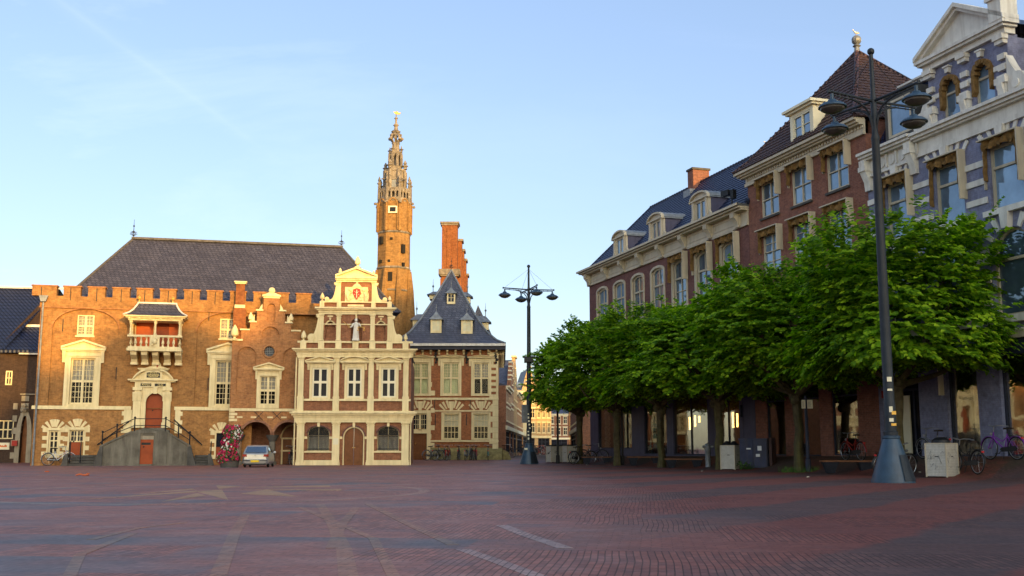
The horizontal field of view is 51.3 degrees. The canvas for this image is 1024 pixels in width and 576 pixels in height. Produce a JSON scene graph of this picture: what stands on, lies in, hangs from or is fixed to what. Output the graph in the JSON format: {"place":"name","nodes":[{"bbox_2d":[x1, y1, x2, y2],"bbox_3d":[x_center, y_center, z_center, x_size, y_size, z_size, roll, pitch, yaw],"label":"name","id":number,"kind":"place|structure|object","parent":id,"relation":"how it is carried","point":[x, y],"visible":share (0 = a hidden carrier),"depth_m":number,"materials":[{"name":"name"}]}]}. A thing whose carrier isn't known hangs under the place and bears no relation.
{"place":"outdoors","nodes":[
{"label":"outdoors","id":0,"kind":"place"},
{"bbox_2d":[216,424,243,467],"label":"flower tower","id":1,"kind":"structure","parent":0,"point":[231,458],"depth_m":54.01,"materials":[{"name":"plant"}]},
{"bbox_2d":[0,454,1023,575],"bbox_3d":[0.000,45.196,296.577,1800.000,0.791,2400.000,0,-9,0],"label":"square paving","id":2,"kind":"structure","parent":0,"point":[644,517],"depth_m":14.44,"materials":[{"name":"brick"}]},
{"bbox_2d":[0,286,63,462],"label":"side house","id":3,"kind":"structure","parent":2,"relation":"on","point":[20,310],"depth_m":70.58,"materials":[{"name":"brick"}]},
{"bbox_2d":[0,420,13,438],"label":"window","id":4,"kind":"structure","parent":3,"relation":"in","point":[6,426],"depth_m":70.05,"materials":[{"name":"clear glass"}]},
{"bbox_2d":[20,417,26,462],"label":"gate door","id":5,"kind":"structure","parent":3,"relation":"in","point":[24,435],"depth_m":70.34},
{"bbox_2d":[41,446,75,465],"bbox_3d":[-25.453,9.437,59.892,1.902,1.084,0.608,1,-9,-8],"label":"bicycle","id":6,"kind":"object","parent":2,"relation":"on","point":[53,459],"visible":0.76,"depth_m":59.84,"materials":[{"name":"metal"}]},
{"bbox_2d":[63,533,136,575],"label":"paving band","id":7,"kind":"object","parent":2,"relation":"on","point":[74,565],"visible":1,"depth_m":9.45,"materials":[{"name":"stone"}]},
{"bbox_2d":[86,522,186,539],"bbox_3d":[-4.442,2.848,12.539,0.294,0.008,2.638,-1,-9,4],"label":"paving band","id":8,"kind":"object","parent":2,"relation":"on","point":[114,533],"visible":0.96,"depth_m":12.31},
{"bbox_2d":[81,485,340,501],"bbox_3d":[-5.999,4.502,23.530,4.214,0.008,8.730,0,-9,0],"label":"paving star","id":9,"kind":"object","parent":2,"relation":"on","point":[218,493],"visible":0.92,"depth_m":23.22,"materials":[{"name":"stone"}]},
{"bbox_2d":[0,484,429,504],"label":"paving ring","id":10,"kind":"object","parent":2,"relation":"on","point":[421,491],"visible":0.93,"depth_m":20.04,"materials":[{"name":"stone"}]},
{"bbox_2d":[30,219,400,465],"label":"town hall","id":11,"kind":"structure","parent":2,"relation":"on","point":[134,358],"depth_m":62.26,"materials":[{"name":"brick"}]},
{"bbox_2d":[48,430,58,454],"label":"window","id":12,"kind":"structure","parent":11,"relation":"in","point":[53,434],"depth_m":60.54,"materials":[{"name":"clear glass"}]},
{"bbox_2d":[70,430,83,441],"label":"window","id":13,"kind":"structure","parent":11,"relation":"in","point":[75,435],"depth_m":60.86,"materials":[{"name":"clear glass"}]},
{"bbox_2d":[69,358,95,403],"bbox_3d":[-24.798,5.409,61.729,1.316,2.660,0.602,2,-9,-13],"label":"window","id":14,"kind":"structure","parent":11,"relation":"in","point":[82,369],"depth_m":61.64,"materials":[{"name":"clear glass"}]},
{"bbox_2d":[75,315,94,336],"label":"window","id":15,"kind":"structure","parent":11,"relation":"in","point":[85,325],"depth_m":61.97,"materials":[{"name":"white glass"}]},
{"bbox_2d":[145,393,162,427],"bbox_3d":[-20.780,7.129,62.084,1.004,2.006,0.148,2,-9,-13],"label":"door","id":16,"kind":"structure","parent":11,"relation":"in","point":[154,400],"depth_m":62.06,"materials":[{"name":"red wood"}]},
{"bbox_2d":[214,361,230,405],"bbox_3d":[-16.987,5.677,63.513,1.316,2.660,0.602,2,-9,-13],"label":"window","id":17,"kind":"structure","parent":11,"relation":"in","point":[223,368],"depth_m":63.38,"materials":[{"name":"clear glass"}]},
{"bbox_2d":[218,319,232,339],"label":"window","id":18,"kind":"structure","parent":11,"relation":"in","point":[226,325],"depth_m":63.73,"materials":[{"name":"white glass"}]},
{"bbox_2d":[209,513,250,575],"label":"paving band","id":19,"kind":"object","parent":2,"relation":"on","point":[221,566],"visible":1,"depth_m":10.11,"materials":[{"name":"stone"}]},
{"bbox_2d":[242,445,275,466],"bbox_3d":[-13.207,8.781,55.712,1.663,1.124,3.307,1,-9,-6],"label":"hatchback car","id":20,"kind":"object","parent":2,"relation":"on","point":[257,454],"visible":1,"depth_m":54.30,"materials":[{"name":"silver metal"}]},
{"bbox_2d":[228,281,307,464],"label":"gabled wing","id":21,"kind":"structure","parent":2,"relation":"on","point":[263,363],"depth_m":63.10,"materials":[{"name":"brick"}]},
{"bbox_2d":[259,376,276,404],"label":"window","id":22,"kind":"structure","parent":21,"relation":"in","point":[267,383],"depth_m":63.04,"materials":[{"name":"white glass"}]},
{"bbox_2d":[262,344,276,358],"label":"round window","id":23,"kind":"structure","parent":21,"relation":"in","point":[269,351],"depth_m":63.22,"materials":[{"name":"glass"}]},
{"bbox_2d":[316,504,358,575],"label":"paving band","id":24,"kind":"object","parent":2,"relation":"on","point":[346,564],"visible":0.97,"depth_m":9.74,"materials":[{"name":"stone"}]},
{"bbox_2d":[326,507,359,547],"bbox_3d":[-2.158,3.036,13.789,0.173,0.008,7.160,1,-9,-6],"label":"paving band","id":25,"kind":"object","parent":2,"relation":"on","point":[336,537],"visible":1,"depth_m":12.53,"materials":[{"name":"stone"}]},
{"bbox_2d":[296,506,399,575],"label":"paving band","id":26,"kind":"object","parent":2,"relation":"on","point":[388,566],"visible":1,"depth_m":10.31,"materials":[{"name":"stone"}]},
{"bbox_2d":[289,256,417,464],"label":"gable front","id":27,"kind":"structure","parent":2,"relation":"on","point":[354,354],"depth_m":62.27,"materials":[{"name":"stone"}]},
{"bbox_2d":[306,426,329,451],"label":"window","id":28,"kind":"structure","parent":27,"relation":"in","point":[318,437],"depth_m":61.90,"materials":[{"name":"grey glass"}]},
{"bbox_2d":[312,368,327,396],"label":"window","id":29,"kind":"structure","parent":27,"relation":"in","point":[320,375],"depth_m":62.24,"materials":[{"name":"white paint"}]},
{"bbox_2d":[344,428,353,464],"bbox_3d":[-9.490,9.171,61.919,0.590,2.192,0.153,1,-9,-4],"label":"door","id":30,"kind":"structure","parent":27,"relation":"in","point":[349,435],"depth_m":61.88,"materials":[{"name":"brown wood"}]},
{"bbox_2d":[347,368,361,396],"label":"window","id":31,"kind":"structure","parent":27,"relation":"in","point":[354,375],"depth_m":62.38,"materials":[{"name":"white paint"}]},
{"bbox_2d":[354,428,362,464],"bbox_3d":[-8.882,9.177,61.961,0.590,2.192,0.153,1,-9,-4],"label":"door","id":32,"kind":"structure","parent":27,"relation":"in","point":[358,435],"depth_m":61.93,"materials":[{"name":"brown wood"}]},
{"bbox_2d":[376,426,399,451],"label":"window","id":33,"kind":"structure","parent":27,"relation":"in","point":[387,437],"depth_m":62.16,"materials":[{"name":"grey glass"}]},
{"bbox_2d":[381,368,395,396],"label":"window","id":34,"kind":"structure","parent":27,"relation":"in","point":[388,380],"depth_m":62.50,"materials":[{"name":"white paint"}]},
{"bbox_2d":[374,111,414,335],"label":"tower","id":35,"kind":"structure","parent":2,"relation":"on","point":[394,206],"depth_m":84.52,"materials":[{"name":"brick"}]},
{"bbox_2d":[365,504,458,544],"bbox_3d":[-1.548,3.149,14.543,0.138,0.008,8.175,2,-9,-13],"label":"paving band","id":36,"kind":"object","parent":2,"relation":"on","point":[423,530],"visible":0.93,"depth_m":12.92,"materials":[{"name":"stone"}]},
{"bbox_2d":[402,261,510,459],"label":"corner house","id":37,"kind":"structure","parent":2,"relation":"on","point":[459,356],"depth_m":77.22,"materials":[{"name":"red brick"}]},
{"bbox_2d":[413,428,426,459],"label":"door","id":38,"kind":"structure","parent":37,"relation":"in","point":[420,439],"depth_m":76.54,"materials":[{"name":"brown wood"}]},
{"bbox_2d":[414,414,426,429],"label":"window","id":39,"kind":"structure","parent":37,"relation":"in","point":[420,420],"depth_m":76.82,"materials":[{"name":"white glass"}]},
{"bbox_2d":[413,362,428,394],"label":"window","id":40,"kind":"structure","parent":37,"relation":"in","point":[421,369],"depth_m":77.33,"materials":[{"name":"beige glass"}]},
{"bbox_2d":[442,362,458,394],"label":"window","id":41,"kind":"structure","parent":37,"relation":"in","point":[450,369],"depth_m":77.33,"materials":[{"name":"beige glass"}]},
{"bbox_2d":[443,414,458,438],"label":"window","id":42,"kind":"structure","parent":37,"relation":"in","point":[450,421],"depth_m":76.95,"materials":[{"name":"beige glass"}]},
{"bbox_2d":[473,363,488,394],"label":"window","id":43,"kind":"structure","parent":37,"relation":"in","point":[480,370],"depth_m":77.45,"materials":[{"name":"white glass"}]},
{"bbox_2d":[473,414,488,438],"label":"window","id":44,"kind":"structure","parent":37,"relation":"in","point":[480,421],"depth_m":76.96,"materials":[{"name":"beige glass"}]},
{"bbox_2d":[438,221,490,333],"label":"stepped gable house","id":45,"kind":"structure","parent":2,"relation":"on","point":[453,251],"depth_m":93.73,"materials":[{"name":"brick"}]},
{"bbox_2d":[455,549,545,575],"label":"paving line","id":46,"kind":"object","parent":2,"relation":"on","point":[513,567],"visible":1,"depth_m":8.88,"materials":[{"name":"stone"}]},
{"bbox_2d":[499,383,513,455],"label":"street house","id":47,"kind":"structure","parent":2,"relation":"on","point":[505,406],"depth_m":96.68,"materials":[{"name":"brick"}]},
{"bbox_2d":[499,361,514,456],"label":"street house","id":48,"kind":"structure","parent":2,"relation":"on","point":[506,373],"depth_m":108.34,"materials":[{"name":"brick"}]},
{"bbox_2d":[505,355,517,455],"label":"street house","id":49,"kind":"structure","parent":2,"relation":"on","point":[514,357],"depth_m":117.25,"materials":[{"name":"brick"}]},
{"bbox_2d":[517,391,523,454],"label":"street house","id":50,"kind":"structure","parent":2,"relation":"on","point":[520,433],"depth_m":128.73,"materials":[{"name":"brick"}]},
{"bbox_2d":[517,366,536,447],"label":"street house","id":51,"kind":"structure","parent":2,"relation":"on","point":[522,377],"depth_m":171.27,"materials":[{"name":"brick"}]},
{"bbox_2d":[499,265,557,463],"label":"lamp post","id":52,"kind":"object","parent":2,"relation":"on","point":[529,456],"visible":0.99,"depth_m":66.22,"materials":[{"name":"paint"},{"name":"black iron"},{"name":"glass"}]},
{"bbox_2d":[495,525,572,547],"bbox_3d":[0.175,2.737,11.806,0.190,0.008,3.173,2,-9,-12],"label":"paving line","id":53,"kind":"object","parent":2,"relation":"on","point":[531,536],"visible":1,"depth_m":11.47,"materials":[{"name":"stone"}]},
{"bbox_2d":[534,376,551,450],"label":"street house","id":54,"kind":"structure","parent":2,"relation":"on","point":[543,425],"depth_m":174.75,"materials":[{"name":"brick"}]},
{"bbox_2d":[546,445,556,461],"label":"litter bin","id":55,"kind":"object","parent":2,"relation":"on","point":[551,452],"visible":0.81,"depth_m":70.22,"materials":[{"name":"grey metal"}]},
{"bbox_2d":[555,385,559,462],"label":"post","id":56,"kind":"object","parent":2,"relation":"on","point":[557,455],"visible":0.47,"depth_m":68.38,"materials":[{"name":"black metal"}]},
{"bbox_2d":[551,410,568,444],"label":"street house","id":57,"kind":"structure","parent":2,"relation":"on","point":[564,429],"depth_m":203.12,"materials":[{"name":"brick"}]},
{"bbox_2d":[562,445,576,461],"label":"litter bin","id":58,"kind":"object","parent":2,"relation":"on","point":[566,449],"visible":0.69,"depth_m":68.95,"materials":[{"name":"grey metal"}]},
{"bbox_2d":[569,412,575,444],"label":"street house","id":59,"kind":"structure","parent":2,"relation":"on","point":[572,433],"depth_m":109.51,"materials":[{"name":"brick"}]},
{"bbox_2d":[518,329,631,463],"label":"lime tree","id":60,"kind":"object","parent":2,"relation":"on","point":[538,396],"visible":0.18,"depth_m":65.91,"materials":[{"name":"green plant"}]},
{"bbox_2d":[574,411,590,454],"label":"street house","id":61,"kind":"structure","parent":2,"relation":"on","point":[586,430],"depth_m":89.20,"materials":[{"name":"brick"}]},
{"bbox_2d":[568,444,596,463],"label":"bicycle","id":62,"kind":"object","parent":2,"relation":"on","point":[578,457],"visible":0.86,"depth_m":65.68,"materials":[{"name":"metal"}]},
{"bbox_2d":[533,314,678,465],"bbox_3d":[5.580,5.870,60.907,9.062,8.719,8.538,-2,-9,15],"label":"lime tree","id":63,"kind":"object","parent":2,"relation":"on","point":[576,386],"visible":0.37,"depth_m":60.02,"materials":[{"name":"green plant"}]},
{"bbox_2d":[627,456,657,464],"bbox_3d":[7.227,9.407,58.084,1.900,0.460,0.480,-1,-9,8],"label":"bench","id":64,"kind":"object","parent":2,"relation":"on","point":[633,460],"visible":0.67,"depth_m":57.97,"materials":[{"name":"wood"}]},
{"bbox_2d":[575,294,734,467],"bbox_3d":[7.710,4.969,54.893,8.652,8.712,9.472,0,-9,-1],"label":"lime tree","id":65,"kind":"object","parent":2,"relation":"on","point":[614,352],"visible":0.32,"depth_m":53.97,"materials":[{"name":"green plant"}]},
{"bbox_2d":[576,154,755,455],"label":"long brick house","id":66,"kind":"structure","parent":2,"relation":"on","point":[679,245],"depth_m":61.67,"materials":[{"name":"brick"}]},
{"bbox_2d":[599,288,606,320],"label":"window","id":67,"kind":"structure","parent":66,"relation":"in","point":[603,293],"depth_m":71.98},
{"bbox_2d":[599,409,613,448],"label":"shop window","id":68,"kind":"structure","parent":66,"relation":"in","point":[603,441],"depth_m":71.50,"materials":[{"name":"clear glass"}]},
{"bbox_2d":[604,411,610,447],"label":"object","id":69,"kind":"object","parent":66,"relation":"hanging from","point":[607,430],"visible":0.98,"depth_m":71.01,"materials":[{"name":"brown brick"}]},
{"bbox_2d":[615,282,623,321],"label":"window","id":70,"kind":"structure","parent":66,"relation":"in","point":[619,289],"depth_m":69.24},
{"bbox_2d":[620,406,631,448],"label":"shop window","id":71,"kind":"structure","parent":66,"relation":"in","point":[627,427],"depth_m":68.48,"materials":[{"name":"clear glass"}]},
{"bbox_2d":[633,275,642,316],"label":"window","id":72,"kind":"structure","parent":66,"relation":"in","point":[638,281],"depth_m":66.50,"materials":[{"name":"glass"}]},
{"bbox_2d":[645,403,666,453],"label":"shop window","id":73,"kind":"structure","parent":66,"relation":"in","point":[647,439],"depth_m":64.47,"materials":[{"name":"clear glass"}]},
{"bbox_2d":[653,268,663,307],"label":"window","id":74,"kind":"structure","parent":66,"relation":"in","point":[658,273],"depth_m":63.81,"materials":[{"name":"glass"}]},
{"bbox_2d":[674,260,685,305],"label":"window","id":75,"kind":"structure","parent":66,"relation":"in","point":[679,283],"depth_m":61.08,"materials":[{"name":"glass"}]},
{"bbox_2d":[674,396,707,454],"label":"shop window","id":76,"kind":"structure","parent":66,"relation":"in","point":[691,442],"depth_m":60.85,"materials":[{"name":"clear glass"}]},
{"bbox_2d":[697,251,710,294],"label":"window","id":77,"kind":"structure","parent":66,"relation":"in","point":[701,259],"depth_m":58.49,"materials":[{"name":"glass"}]},
{"bbox_2d":[723,241,736,286],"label":"window","id":78,"kind":"structure","parent":66,"relation":"in","point":[728,247],"depth_m":55.81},
{"bbox_2d":[722,394,739,443],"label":"shop window","id":79,"kind":"structure","parent":66,"relation":"in","point":[731,434],"depth_m":56.23,"materials":[{"name":"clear glass"}]},
{"bbox_2d":[664,458,703,467],"bbox_3d":[8.479,8.631,52.534,1.900,0.460,0.480,-2,-9,12],"label":"bench","id":80,"kind":"object","parent":2,"relation":"on","point":[696,462],"visible":0.95,"depth_m":52.45,"materials":[{"name":"wood"}]},
{"bbox_2d":[702,443,712,466],"bbox_3d":[9.421,8.033,51.285,0.527,1.140,0.360,0,-9,0],"label":"standpipe","id":81,"kind":"object","parent":2,"relation":"on","point":[707,447],"visible":1,"depth_m":51.18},
{"bbox_2d":[617,284,817,469],"bbox_3d":[9.405,4.056,49.263,9.441,8.841,8.911,-2,-9,15],"label":"lime tree","id":82,"kind":"object","parent":2,"relation":"on","point":[665,376],"visible":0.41,"depth_m":48.19,"materials":[{"name":"green plant"}]},
{"bbox_2d":[720,441,739,469],"bbox_3d":[9.915,7.580,48.346,0.720,1.280,0.720,-6,-11,36],"label":"litter bin","id":83,"kind":"object","parent":2,"relation":"on","point":[729,455],"visible":0.87,"depth_m":48.10,"materials":[{"name":"grey metal"}]},
{"bbox_2d":[738,438,775,467],"bbox_3d":[10.906,7.325,47.417,1.460,1.300,0.790,-5,-10,30],"label":"utility cabinet","id":84,"kind":"object","parent":2,"relation":"on","point":[759,452],"visible":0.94,"depth_m":47.07,"materials":[{"name":"metal"}]},
{"bbox_2d":[667,253,901,471],"bbox_3d":[11.262,3.131,43.914,9.668,9.050,9.219,-2,-9,14],"label":"lime tree","id":85,"kind":"object","parent":2,"relation":"on","point":[739,365],"visible":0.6,"depth_m":42.77,"materials":[{"name":"green plant"}]},
{"bbox_2d":[801,396,812,471],"bbox_3d":[11.877,5.851,42.863,0.440,3.034,0.240,0,-9,0],"label":"notice post","id":86,"kind":"object","parent":2,"relation":"on","point":[806,404],"visible":1,"depth_m":42.86,"materials":[{"name":"metal"}]},
{"bbox_2d":[732,35,909,455],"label":"hip roofed house","id":87,"kind":"structure","parent":2,"relation":"on","point":[797,168],"depth_m":48.81,"materials":[{"name":"brick"}]},
{"bbox_2d":[762,180,778,217],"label":"window","id":88,"kind":"structure","parent":87,"relation":"in","point":[770,201],"depth_m":52.04,"materials":[{"name":"glass"}]},
{"bbox_2d":[763,233,780,272],"bbox_3d":[12.607,-1.704,51.438,0.090,1.972,1.592,3,-9,-17],"label":"window","id":89,"kind":"structure","parent":87,"relation":"in","point":[771,254],"depth_m":51.65,"materials":[{"name":"glass"}]},
{"bbox_2d":[767,391,785,455],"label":"shop window","id":90,"kind":"structure","parent":87,"relation":"in","point":[779,426],"depth_m":51.29,"materials":[{"name":"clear glass"}]},
{"bbox_2d":[794,221,808,264],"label":"window","id":91,"kind":"structure","parent":87,"relation":"in","point":[797,228],"depth_m":49.40,"materials":[{"name":"glass"}]},
{"bbox_2d":[792,166,811,205],"bbox_3d":[13.434,-4.754,49.245,0.090,1.752,1.592,3,-9,-17],"label":"window","id":92,"kind":"structure","parent":87,"relation":"in","point":[802,188],"depth_m":49.46,"materials":[{"name":"glass"}]},
{"bbox_2d":[802,385,820,455],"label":"shop window","id":93,"kind":"structure","parent":87,"relation":"in","point":[813,413],"depth_m":48.75,"materials":[{"name":"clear glass"}]},
{"bbox_2d":[827,150,848,191],"bbox_3d":[14.286,-5.154,46.590,0.090,1.752,1.592,3,-9,-17],"label":"window","id":94,"kind":"structure","parent":87,"relation":"in","point":[838,172],"depth_m":46.77,"materials":[{"name":"glass"}]},
{"bbox_2d":[830,208,851,246],"bbox_3d":[14.286,-2.494,46.190,0.090,1.972,1.592,3,-9,-17],"label":"window","id":95,"kind":"structure","parent":87,"relation":"in","point":[841,212],"depth_m":46.27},
{"bbox_2d":[832,386,859,455],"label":"shop window","id":96,"kind":"structure","parent":87,"relation":"in","point":[848,421],"depth_m":46.30,"materials":[{"name":"black glass"}]},
{"bbox_2d":[819,460,875,472],"bbox_3d":[12.663,6.742,40.237,1.995,0.483,0.504,-1,-9,4],"label":"bench","id":97,"kind":"object","parent":2,"relation":"on","point":[829,466],"visible":0.76,"depth_m":40.06,"materials":[{"name":"wood"}]},
{"bbox_2d":[840,432,866,459],"bbox_3d":[13.601,6.330,42.580,0.639,1.138,1.997,2,-9,-12],"label":"bicycle","id":98,"kind":"object","parent":2,"relation":"on","point":[856,451],"visible":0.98,"depth_m":42.39,"materials":[{"name":"metal"}]},
{"bbox_2d":[818,48,931,482],"bbox_3d":[10.743,-0.852,31.004,3.111,12.813,3.102,-3,-9,18],"label":"lamp post","id":99,"kind":"object","parent":2,"relation":"on","point":[892,465],"visible":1,"depth_m":30.71,"materials":[{"name":"metal"}]},
{"bbox_2d":[758,194,1023,450],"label":"lime tree","id":100,"kind":"object","parent":2,"relation":"on","point":[854,349],"visible":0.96,"depth_m":35.91,"materials":[{"name":"green plant"}]},
{"bbox_2d":[915,428,951,458],"bbox_3d":[15.227,5.611,38.531,0.639,1.138,1.997,3,-9,-17],"label":"bicycle","id":101,"kind":"object","parent":2,"relation":"on","point":[924,439],"visible":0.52,"depth_m":38.97,"materials":[{"name":"metal"}]},
{"bbox_2d":[855,0,1023,455],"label":"purple house","id":102,"kind":"structure","parent":2,"relation":"on","point":[960,151],"depth_m":38.88,"materials":[{"name":"brick"}]},
{"bbox_2d":[888,182,912,236],"bbox_3d":[15.544,-3.112,42.485,0.090,2.292,1.552,3,-9,-17],"label":"window","id":103,"kind":"structure","parent":102,"relation":"in","point":[896,192],"depth_m":42.82,"materials":[{"name":"glass"}]},
{"bbox_2d":[897,371,921,455],"bbox_3d":[15.770,4.908,41.752,0.160,3.380,1.900,3,-9,-17],"label":"shop door","id":104,"kind":"structure","parent":102,"relation":"in","point":[911,412],"depth_m":41.86,"materials":[{"name":"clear glass"}]},
{"bbox_2d":[936,162,965,222],"bbox_3d":[16.423,-3.526,39.731,0.090,2.292,1.552,3,-9,-17],"label":"window","id":105,"kind":"structure","parent":102,"relation":"in","point":[947,185],"depth_m":39.96,"materials":[{"name":"glass"}]},
{"bbox_2d":[945,81,959,117],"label":"window","id":106,"kind":"structure","parent":102,"relation":"in","point":[952,108],"depth_m":40.07,"materials":[{"name":"glass"}]},
{"bbox_2d":[949,367,980,455],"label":"shop window","id":107,"kind":"structure","parent":102,"relation":"in","point":[966,383],"depth_m":39.43,"materials":[{"name":"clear glass"}]},
{"bbox_2d":[977,65,994,103],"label":"window","id":108,"kind":"structure","parent":102,"relation":"in","point":[985,93],"depth_m":38.45,"materials":[{"name":"glass"}]},
{"bbox_2d":[990,141,1023,208],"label":"window","id":109,"kind":"structure","parent":102,"relation":"in","point":[1005,181],"depth_m":37.25,"materials":[{"name":"glass"}]},
{"bbox_2d":[996,227,1023,315],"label":"window","id":110,"kind":"structure","parent":102,"relation":"in","point":[1012,272],"depth_m":36.80,"materials":[{"name":"glass"}]},
{"bbox_2d":[1001,354,1023,455],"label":"shop window","id":111,"kind":"structure","parent":102,"relation":"in","point":[1016,383],"depth_m":36.91,"materials":[{"name":"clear glass"}]},
{"bbox_2d":[924,437,959,476],"bbox_3d":[14.201,5.581,35.248,0.760,1.310,0.760,7,-11,-38],"label":"litter bin","id":112,"kind":"object","parent":2,"relation":"on","point":[941,456],"visible":1,"depth_m":35.02,"materials":[{"name":"grey metal"}]},
{"bbox_2d":[953,438,985,474],"bbox_3d":[14.881,5.505,34.939,0.657,1.170,2.054,5,-9,-9],"label":"bicycle","id":113,"kind":"object","parent":2,"relation":"on","point":[971,462],"visible":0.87,"depth_m":34.58,"materials":[{"name":"metal"}]},
{"bbox_2d":[981,425,1023,459],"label":"bicycle","id":114,"kind":"object","parent":2,"relation":"on","point":[1010,448],"visible":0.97,"depth_m":35.11,"materials":[{"name":"metal"}]},
{"bbox_2d":[0,0,1023,398],"label":"sky","id":115,"kind":"structure","parent":0,"point":[546,129],"materials":[{"name":"blue"}]},
{"bbox_2d":[777,465,818,472],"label":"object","id":116,"kind":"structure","parent":0,"point":[791,469],"depth_m":42.84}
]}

